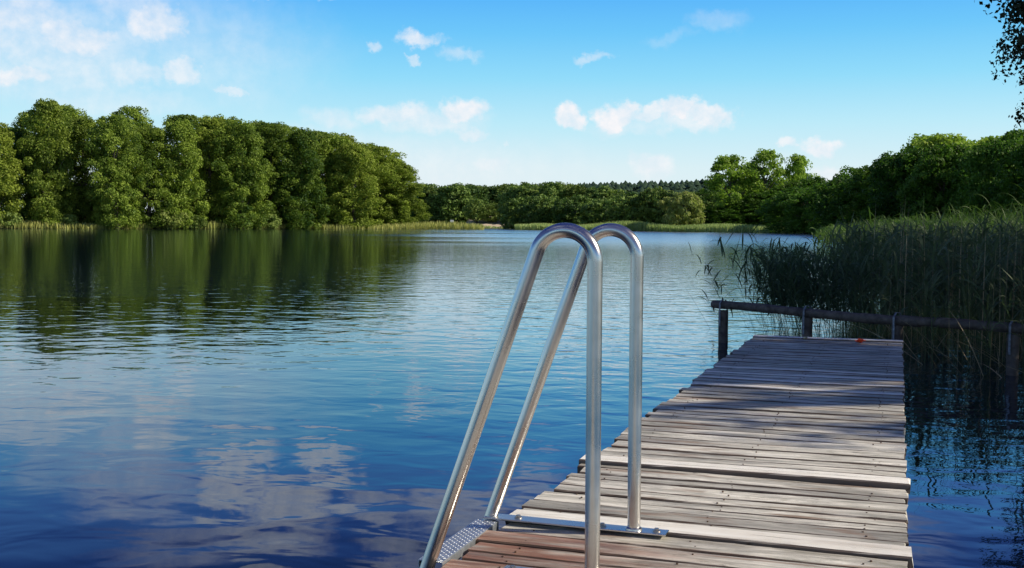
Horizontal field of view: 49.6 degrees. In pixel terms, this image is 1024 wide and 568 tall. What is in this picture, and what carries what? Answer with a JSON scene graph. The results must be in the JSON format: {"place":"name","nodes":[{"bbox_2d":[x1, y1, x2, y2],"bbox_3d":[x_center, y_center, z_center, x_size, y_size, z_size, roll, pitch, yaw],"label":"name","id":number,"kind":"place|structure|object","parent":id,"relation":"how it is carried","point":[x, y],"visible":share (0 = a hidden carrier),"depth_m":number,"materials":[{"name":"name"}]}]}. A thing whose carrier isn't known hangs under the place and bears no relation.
{"place":"outdoors","nodes":[
{"label":"outdoors","id":0,"kind":"place"},
{"bbox_2d":[0,214,810,233],"bbox_3d":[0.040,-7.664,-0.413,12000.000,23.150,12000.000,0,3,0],"label":"ground","id":1,"kind":"structure","parent":0,"point":[212,228],"depth_m":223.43,"materials":[{"name":"green plant"}]},
{"bbox_2d":[0,212,23,227],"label":"shore bush","id":2,"kind":"object","parent":1,"relation":"on","point":[11,223],"visible":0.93,"depth_m":217.80,"materials":[{"name":"green plant"}]},
{"bbox_2d":[0,122,25,220],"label":"broadleaf tree","id":3,"kind":"object","parent":1,"relation":"on","point":[11,167],"visible":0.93,"depth_m":218.04,"materials":[{"name":"green plant"}]},
{"bbox_2d":[0,127,45,220],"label":"broadleaf tree","id":4,"kind":"object","parent":1,"relation":"on","point":[20,132],"visible":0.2,"depth_m":227.06,"materials":[{"name":"green plant"}]},
{"bbox_2d":[3,112,54,214],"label":"broadleaf tree","id":5,"kind":"object","parent":1,"relation":"on","point":[20,118],"visible":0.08,"depth_m":241.74,"materials":[{"name":"green plant"}]},
{"bbox_2d":[15,98,78,227],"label":"broadleaf tree","id":6,"kind":"object","parent":1,"relation":"on","point":[49,185],"visible":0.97,"depth_m":222.19,"materials":[{"name":"green plant"}]},
{"bbox_2d":[36,104,93,218],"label":"broadleaf tree","id":7,"kind":"object","parent":1,"relation":"on","point":[71,111],"visible":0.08,"depth_m":237.13,"materials":[{"name":"green plant"}]},
{"bbox_2d":[57,214,80,226],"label":"shore bush","id":8,"kind":"object","parent":1,"relation":"on","point":[72,220],"visible":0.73,"depth_m":223.53,"materials":[{"name":"green plant"}]},
{"bbox_2d":[54,115,119,224],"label":"broadleaf tree","id":9,"kind":"object","parent":1,"relation":"on","point":[81,126],"visible":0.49,"depth_m":230.22,"materials":[{"name":"green plant"}]},
{"bbox_2d":[84,113,157,228],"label":"broadleaf tree","id":10,"kind":"object","parent":1,"relation":"on","point":[116,170],"visible":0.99,"depth_m":224.24,"materials":[{"name":"green plant"}]},
{"bbox_2d":[108,105,157,217],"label":"broadleaf tree","id":11,"kind":"object","parent":1,"relation":"on","point":[133,115],"visible":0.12,"depth_m":246.29,"materials":[{"name":"green plant"}]},
{"bbox_2d":[117,125,180,228],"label":"broadleaf tree","id":12,"kind":"object","parent":1,"relation":"on","point":[152,194],"visible":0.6,"depth_m":232.78,"materials":[{"name":"green plant"}]},
{"bbox_2d":[151,207,188,228],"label":"shore bush","id":13,"kind":"object","parent":1,"relation":"on","point":[175,221],"visible":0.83,"depth_m":233.40,"materials":[{"name":"green plant"}]},
{"bbox_2d":[152,118,210,228],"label":"broadleaf tree","id":14,"kind":"object","parent":1,"relation":"on","point":[183,133],"visible":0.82,"depth_m":236.01,"materials":[{"name":"green plant"}]},
{"bbox_2d":[158,114,211,213],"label":"broadleaf tree","id":15,"kind":"object","parent":1,"relation":"on","point":[190,118],"visible":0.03,"depth_m":258.40,"materials":[{"name":"green plant"}]},
{"bbox_2d":[187,214,208,228],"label":"shore bush","id":16,"kind":"object","parent":1,"relation":"on","point":[197,221],"visible":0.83,"depth_m":238.58,"materials":[{"name":"green plant"}]},
{"bbox_2d":[181,115,245,227],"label":"broadleaf tree","id":17,"kind":"object","parent":1,"relation":"on","point":[206,126],"visible":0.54,"depth_m":245.87,"materials":[{"name":"green plant"}]},
{"bbox_2d":[204,114,255,219],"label":"broadleaf tree","id":18,"kind":"object","parent":1,"relation":"on","point":[232,118],"visible":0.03,"depth_m":258.60,"materials":[{"name":"green plant"}]},
{"bbox_2d":[211,118,274,228],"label":"broadleaf tree","id":19,"kind":"object","parent":1,"relation":"on","point":[246,135],"visible":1,"depth_m":243.80,"materials":[{"name":"green plant"}]},
{"bbox_2d":[243,120,280,216],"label":"broadleaf tree","id":20,"kind":"object","parent":1,"relation":"on","point":[274,162],"visible":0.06,"depth_m":264.29,"materials":[{"name":"green plant"}]},
{"bbox_2d":[255,213,281,228],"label":"shore bush","id":21,"kind":"object","parent":1,"relation":"on","point":[274,223],"visible":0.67,"depth_m":251.08,"materials":[{"name":"green plant"}]},
{"bbox_2d":[238,121,305,224],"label":"broadleaf tree","id":22,"kind":"object","parent":1,"relation":"on","point":[277,133],"visible":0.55,"depth_m":253.85,"materials":[{"name":"green plant"}]},
{"bbox_2d":[273,127,330,228],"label":"broadleaf tree","id":23,"kind":"object","parent":1,"relation":"on","point":[305,140],"visible":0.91,"depth_m":255.60,"materials":[{"name":"green plant"}]},
{"bbox_2d":[301,129,339,220],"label":"broadleaf tree","id":24,"kind":"object","parent":1,"relation":"on","point":[317,133],"visible":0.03,"depth_m":279.27,"materials":[{"name":"green plant"}]},
{"bbox_2d":[302,132,363,224],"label":"broadleaf tree","id":25,"kind":"object","parent":1,"relation":"on","point":[325,140],"visible":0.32,"depth_m":267.80,"materials":[{"name":"green plant"}]},
{"bbox_2d":[320,133,368,221],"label":"broadleaf tree","id":26,"kind":"object","parent":1,"relation":"on","point":[351,138],"visible":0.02,"depth_m":285.10,"materials":[{"name":"green plant"}]},
{"bbox_2d":[325,141,385,228],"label":"broadleaf tree","id":27,"kind":"object","parent":1,"relation":"on","point":[365,160],"visible":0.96,"depth_m":265.21,"materials":[{"name":"green plant"}]},
{"bbox_2d":[356,146,411,224],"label":"broadleaf tree","id":28,"kind":"object","parent":1,"relation":"on","point":[386,160],"visible":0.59,"depth_m":277.56,"materials":[{"name":"green plant"}]},
{"bbox_2d":[377,163,432,224],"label":"broadleaf tree","id":29,"kind":"object","parent":1,"relation":"on","point":[408,178],"visible":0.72,"depth_m":279.46,"materials":[{"name":"green plant"}]},
{"bbox_2d":[409,182,436,222],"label":"broadleaf tree","id":30,"kind":"object","parent":1,"relation":"on","point":[419,198],"visible":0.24,"depth_m":393.91,"materials":[{"name":"green plant"}]},
{"bbox_2d":[411,185,445,222],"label":"broadleaf tree","id":31,"kind":"object","parent":1,"relation":"on","point":[427,199],"visible":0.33,"depth_m":391.75,"materials":[{"name":"green plant"}]},
{"bbox_2d":[425,185,461,222],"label":"broadleaf tree","id":32,"kind":"object","parent":1,"relation":"on","point":[435,196],"visible":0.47,"depth_m":390.17,"materials":[{"name":"green plant"}]},
{"bbox_2d":[436,182,474,223],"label":"broadleaf tree","id":33,"kind":"object","parent":1,"relation":"on","point":[446,206],"visible":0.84,"depth_m":386.51,"materials":[{"name":"green plant"}]},
{"bbox_2d":[450,184,489,223],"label":"broadleaf tree","id":34,"kind":"object","parent":1,"relation":"on","point":[476,190],"visible":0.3,"depth_m":392.92,"materials":[{"name":"green plant"}]},
{"bbox_2d":[461,198,486,222],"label":"beach tree","id":35,"kind":"object","parent":1,"relation":"on","point":[474,214],"visible":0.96,"depth_m":377.21,"materials":[{"name":"green plant"}]},
{"bbox_2d":[480,203,501,222],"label":"beach tree","id":36,"kind":"object","parent":1,"relation":"on","point":[493,214],"visible":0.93,"depth_m":377.60,"materials":[{"name":"green plant"}]},
{"bbox_2d":[481,186,505,204],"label":"broadleaf tree","id":37,"kind":"object","parent":1,"relation":"on","point":[490,188],"visible":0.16,"depth_m":406.22,"materials":[{"name":"green plant"}]},
{"bbox_2d":[488,183,511,209],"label":"broadleaf tree","id":38,"kind":"object","parent":1,"relation":"on","point":[500,188],"visible":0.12,"depth_m":406.46,"materials":[{"name":"green plant"}]},
{"bbox_2d":[496,185,522,228],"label":"broadleaf tree","id":39,"kind":"object","parent":1,"relation":"on","point":[506,196],"visible":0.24,"depth_m":351.28,"materials":[{"name":"green plant"}]},
{"bbox_2d":[501,197,533,228],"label":"lakeside bush","id":40,"kind":"object","parent":1,"relation":"on","point":[511,205],"visible":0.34,"depth_m":316.01,"materials":[{"name":"green plant"}]},
{"bbox_2d":[511,184,535,217],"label":"broadleaf tree","id":41,"kind":"object","parent":1,"relation":"on","point":[521,188],"visible":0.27,"depth_m":347.93,"materials":[{"name":"green plant"}]},
{"bbox_2d":[517,185,540,216],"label":"broadleaf tree","id":42,"kind":"object","parent":1,"relation":"on","point":[537,190],"visible":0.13,"depth_m":345.25,"materials":[{"name":"green plant"}]},
{"bbox_2d":[516,194,562,223],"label":"lakeside bush","id":43,"kind":"object","parent":1,"relation":"on","point":[540,206],"visible":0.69,"depth_m":305.73,"materials":[{"name":"green plant"}]},
{"bbox_2d":[531,181,570,213],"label":"broadleaf tree","id":44,"kind":"object","parent":1,"relation":"on","point":[551,189],"visible":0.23,"depth_m":335.74,"materials":[{"name":"green plant"}]},
{"bbox_2d":[549,194,594,224],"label":"lakeside bush","id":45,"kind":"object","parent":1,"relation":"on","point":[560,210],"visible":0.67,"depth_m":295.87,"materials":[{"name":"green plant"}]},
{"bbox_2d":[561,184,586,211],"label":"broadleaf tree","id":46,"kind":"object","parent":1,"relation":"on","point":[572,189],"visible":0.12,"depth_m":334.69,"materials":[{"name":"green plant"}]},
{"bbox_2d":[570,188,599,212],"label":"broadleaf tree","id":47,"kind":"object","parent":1,"relation":"on","point":[583,191],"visible":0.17,"depth_m":330.07,"materials":[{"name":"green plant"}]},
{"bbox_2d":[585,185,614,199],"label":"broadleaf tree","id":48,"kind":"object","parent":1,"relation":"on","point":[602,189],"visible":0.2,"depth_m":328.80,"materials":[{"name":"green plant"}]},
{"bbox_2d":[576,197,624,224],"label":"lakeside bush","id":49,"kind":"object","parent":1,"relation":"on","point":[597,206],"visible":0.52,"depth_m":281.35,"materials":[{"name":"green plant"}]},
{"bbox_2d":[590,188,624,218],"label":"broadleaf tree","id":50,"kind":"object","parent":1,"relation":"on","point":[611,192],"visible":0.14,"depth_m":326.30,"materials":[{"name":"green plant"}]},
{"bbox_2d":[604,194,662,223],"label":"lakeside bush","id":51,"kind":"object","parent":1,"relation":"on","point":[619,207],"visible":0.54,"depth_m":268.14,"materials":[{"name":"green plant"}]},
{"bbox_2d":[629,185,688,224],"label":"lakeside bush","id":52,"kind":"object","parent":1,"relation":"on","point":[655,195],"visible":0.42,"depth_m":264.31,"materials":[{"name":"green plant"}]},
{"bbox_2d":[657,191,705,225],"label":"willow bush","id":53,"kind":"object","parent":1,"relation":"on","point":[677,208],"visible":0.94,"depth_m":243.99,"materials":[{"name":"green plant"}]},
{"bbox_2d":[572,178,826,209],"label":"pine forest","id":54,"kind":"object","parent":1,"relation":"on","point":[696,185],"visible":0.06,"depth_m":723.05,"materials":[{"name":"green plant"}]},
{"bbox_2d":[696,189,718,212],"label":"broadleaf tree","id":55,"kind":"object","parent":1,"relation":"on","point":[711,200],"visible":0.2,"depth_m":307.13,"materials":[{"name":"green plant"}]},
{"bbox_2d":[690,206,747,223],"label":"bush","id":56,"kind":"object","parent":1,"relation":"on","point":[726,219],"visible":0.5,"depth_m":253.87,"materials":[{"name":"green plant"}]},
{"bbox_2d":[699,154,759,222],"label":"broadleaf tree","id":57,"kind":"object","parent":1,"relation":"on","point":[719,179],"visible":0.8,"depth_m":258.98,"materials":[{"name":"green plant"}]},
{"bbox_2d":[705,206,759,225],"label":"bush","id":58,"kind":"object","parent":1,"relation":"on","point":[731,211],"visible":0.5,"depth_m":252.96,"materials":[{"name":"green plant"}]},
{"bbox_2d":[720,200,765,224],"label":"broadleaf tree","id":59,"kind":"object","parent":1,"relation":"on","point":[742,204],"visible":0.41,"depth_m":253.70,"materials":[{"name":"green plant"}]},
{"bbox_2d":[731,193,783,225],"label":"broadleaf tree","id":60,"kind":"object","parent":1,"relation":"on","point":[751,196],"visible":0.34,"depth_m":253.86,"materials":[{"name":"green plant"}]},
{"bbox_2d":[742,190,783,223],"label":"broadleaf tree","id":61,"kind":"object","parent":1,"relation":"on","point":[763,192],"visible":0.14,"depth_m":255.55,"materials":[{"name":"green plant"}]},
{"bbox_2d":[742,148,790,201],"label":"broadleaf tree","id":62,"kind":"object","parent":1,"relation":"on","point":[764,157],"visible":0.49,"depth_m":261.26,"materials":[{"name":"green plant"}]},
{"bbox_2d":[754,187,811,232],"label":"broadleaf tree","id":63,"kind":"object","parent":1,"relation":"on","point":[773,208],"visible":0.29,"depth_m":200.81,"materials":[{"name":"green plant"}]},
{"bbox_2d":[777,180,814,212],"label":"broadleaf tree","id":64,"kind":"object","parent":1,"relation":"on","point":[792,185],"visible":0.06,"depth_m":255.44,"materials":[{"name":"green plant"}]},
{"bbox_2d":[779,188,819,232],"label":"broadleaf tree","id":65,"kind":"object","parent":1,"relation":"on","point":[795,221],"visible":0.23,"depth_m":192.16,"materials":[{"name":"green plant"}]},
{"bbox_2d":[781,153,820,183],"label":"tree","id":66,"kind":"object","parent":1,"relation":"on","point":[798,165],"visible":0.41,"depth_m":265.00,"materials":[{"name":"green plant"}]},
{"bbox_2d":[782,176,828,220],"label":"broadleaf tree","id":67,"kind":"object","parent":1,"relation":"on","point":[807,181],"visible":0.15,"depth_m":212.97,"materials":[{"name":"green plant"}]},
{"bbox_2d":[801,178,841,233],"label":"broadleaf tree","id":68,"kind":"object","parent":1,"relation":"on","point":[818,187],"visible":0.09,"depth_m":183.79,"materials":[{"name":"green plant"}]},
{"bbox_2d":[802,177,861,230],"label":"broadleaf tree","id":69,"kind":"object","parent":1,"relation":"on","point":[818,205],"visible":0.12,"depth_m":171.33,"materials":[{"name":"green plant"}]},
{"bbox_2d":[812,176,867,224],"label":"broadleaf tree","id":70,"kind":"object","parent":1,"relation":"on","point":[827,214],"visible":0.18,"depth_m":164.74,"materials":[{"name":"green plant"}]},
{"bbox_2d":[832,165,868,180],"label":"broadleaf tree","id":71,"kind":"object","parent":1,"relation":"on","point":[847,174],"visible":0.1,"depth_m":190.82,"materials":[{"name":"green plant"}]},
{"bbox_2d":[836,165,878,223],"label":"broadleaf tree","id":72,"kind":"object","parent":1,"relation":"on","point":[851,188],"visible":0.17,"depth_m":156.00,"materials":[{"name":"green plant"}]},
{"bbox_2d":[856,163,899,222],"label":"broadleaf tree","id":73,"kind":"object","parent":1,"relation":"on","point":[866,190],"visible":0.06,"depth_m":149.58,"materials":[{"name":"green plant"}]},
{"bbox_2d":[872,150,895,167],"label":"broadleaf tree","id":74,"kind":"object","parent":1,"relation":"on","point":[887,155],"visible":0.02,"depth_m":169.34,"materials":[{"name":"green plant"}]},
{"bbox_2d":[866,152,947,221],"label":"broadleaf tree","id":75,"kind":"object","parent":1,"relation":"on","point":[881,207],"visible":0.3,"depth_m":137.96,"materials":[{"name":"green plant"}]},
{"bbox_2d":[883,145,946,221],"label":"broadleaf tree","id":76,"kind":"object","parent":1,"relation":"on","point":[910,155],"visible":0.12,"depth_m":136.22,"materials":[{"name":"green plant"}]},
{"bbox_2d":[900,133,934,152],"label":"tree","id":77,"kind":"object","parent":1,"relation":"on","point":[916,139],"visible":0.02,"depth_m":154.29,"materials":[{"name":"green plant"}]},
{"bbox_2d":[895,143,970,221],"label":"broadleaf tree","id":78,"kind":"object","parent":1,"relation":"on","point":[935,155],"visible":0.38,"depth_m":126.55,"materials":[{"name":"green plant"}]},
{"bbox_2d":[907,146,970,220],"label":"broadleaf tree","id":79,"kind":"object","parent":1,"relation":"on","point":[928,189],"visible":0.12,"depth_m":127.41,"materials":[{"name":"green plant"}]},
{"bbox_2d":[911,133,968,153],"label":"tree","id":80,"kind":"object","parent":1,"relation":"on","point":[938,139],"visible":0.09,"depth_m":149.21,"materials":[{"name":"green plant"}]},
{"bbox_2d":[939,145,990,220],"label":"broadleaf tree","id":81,"kind":"object","parent":1,"relation":"on","point":[947,173],"visible":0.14,"depth_m":123.17,"materials":[{"name":"green plant"}]},
{"bbox_2d":[953,139,977,147],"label":"poplar tree","id":82,"kind":"object","parent":1,"relation":"on","point":[966,144],"visible":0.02,"depth_m":141.94,"materials":[{"name":"green plant"}]},
{"bbox_2d":[944,147,993,220],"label":"broadleaf tree","id":83,"kind":"object","parent":1,"relation":"on","point":[965,181],"visible":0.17,"depth_m":120.06,"materials":[{"name":"green plant"}]},
{"bbox_2d":[967,135,1002,149],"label":"poplar tree","id":84,"kind":"object","parent":1,"relation":"on","point":[982,140],"visible":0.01,"depth_m":135.63,"materials":[{"name":"green plant"}]},
{"bbox_2d":[960,137,1023,222],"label":"broadleaf tree","id":85,"kind":"object","parent":1,"relation":"on","point":[974,167],"visible":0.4,"depth_m":110.68,"materials":[{"name":"green plant"}]},
{"bbox_2d":[974,0,1023,127],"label":"oak tree","id":86,"kind":"object","parent":1,"relation":"on","point":[1017,6],"visible":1,"depth_m":14.96,"materials":[{"name":"green plant"}]},
{"bbox_2d":[981,140,1023,221],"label":"broadleaf tree","id":87,"kind":"object","parent":1,"relation":"on","point":[987,166],"visible":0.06,"depth_m":109.79,"materials":[{"name":"green plant"}]},
{"bbox_2d":[983,142,1023,218],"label":"broadleaf tree","id":88,"kind":"object","parent":1,"relation":"on","point":[1015,194],"visible":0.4,"depth_m":102.08,"materials":[{"name":"green plant"}]},
{"bbox_2d":[986,140,1023,225],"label":"broadleaf tree","id":89,"kind":"object","parent":1,"relation":"on","point":[1017,156],"visible":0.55,"depth_m":99.28,"materials":[{"name":"green plant"}]},
{"bbox_2d":[992,128,1023,145],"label":"broadleaf tree","id":90,"kind":"object","parent":1,"relation":"on","point":[1011,134],"visible":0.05,"depth_m":128.15,"materials":[{"name":"green plant"}]},
{"bbox_2d":[466,216,503,227],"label":"sand beach","id":91,"kind":"structure","parent":0,"point":[496,224],"depth_m":378.68,"materials":[{"name":"beige sand"}]},
{"bbox_2d":[0,228,1023,567],"bbox_3d":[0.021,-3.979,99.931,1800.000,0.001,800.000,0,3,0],"label":"lake water","id":92,"kind":"structure","parent":0,"point":[238,398],"depth_m":9.44,"materials":[{"name":"blue liquid"}]},
{"bbox_2d":[514,220,804,233],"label":"reed strip","id":93,"kind":"object","parent":92,"relation":"in","point":[659,227],"visible":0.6,"depth_m":234.47,"materials":[{"name":"green plant"}]},
{"bbox_2d":[441,335,913,567],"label":"wooden dock","id":94,"kind":"object","parent":92,"relation":"in","point":[763,451],"visible":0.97,"depth_m":4.37,"materials":[{"name":"grey wood"}]},
{"bbox_2d":[418,223,668,567],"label":"swim ladder","id":95,"kind":"object","parent":94,"relation":"attached to","point":[457,545],"visible":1,"depth_m":3.24,"materials":[{"name":"metal"}]},
{"bbox_2d":[714,234,754,331],"bbox_3d":[2.910,0.111,14.591,0.801,1.641,0.349,0,3,0],"label":"reed stem","id":96,"kind":"object","parent":92,"relation":"in","point":[722,252],"visible":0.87,"depth_m":14.51,"materials":[{"name":"green plant"}]},
{"bbox_2d":[729,247,754,302],"bbox_3d":[2.974,0.253,13.927,0.569,1.428,0.326,-2,4,-37],"label":"reed stem","id":97,"kind":"object","parent":92,"relation":"in","point":[745,276],"visible":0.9,"depth_m":13.92,"materials":[{"name":"green plant"}]},
{"bbox_2d":[750,256,790,318],"bbox_3d":[3.245,0.305,13.842,0.549,1.337,0.442,1,3,20],"label":"reed stem","id":98,"kind":"object","parent":92,"relation":"in","point":[779,288],"visible":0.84,"depth_m":13.77,"materials":[{"name":"green plant"}]},
{"bbox_2d":[728,233,891,338],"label":"leaning reeds","id":99,"kind":"object","parent":92,"relation":"in","point":[796,285],"visible":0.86,"depth_m":13.94,"materials":[{"name":"green plant"}]},
{"bbox_2d":[711,300,1023,375],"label":"log railing","id":100,"kind":"object","parent":92,"relation":"in","point":[807,315],"visible":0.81,"depth_m":11.54,"materials":[{"name":"brown wood"}]},
{"bbox_2d":[803,211,1004,251],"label":"shore reeds","id":101,"kind":"object","parent":92,"relation":"in","point":[820,230],"visible":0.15,"depth_m":63.33,"materials":[{"name":"green plant"}]},
{"bbox_2d":[802,195,1023,382],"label":"reed bed","id":102,"kind":"object","parent":92,"relation":"in","point":[884,257],"visible":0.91,"depth_m":12.70,"materials":[{"name":"green plant"}]},
{"bbox_2d":[844,185,1023,252],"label":"back reeds","id":103,"kind":"object","parent":92,"relation":"in","point":[957,219],"visible":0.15,"depth_m":31.12,"materials":[{"name":"green plant"}]},
{"bbox_2d":[0,0,1023,210],"label":"sky","id":104,"kind":"structure","parent":0,"point":[475,92],"materials":[{"name":"blue"}]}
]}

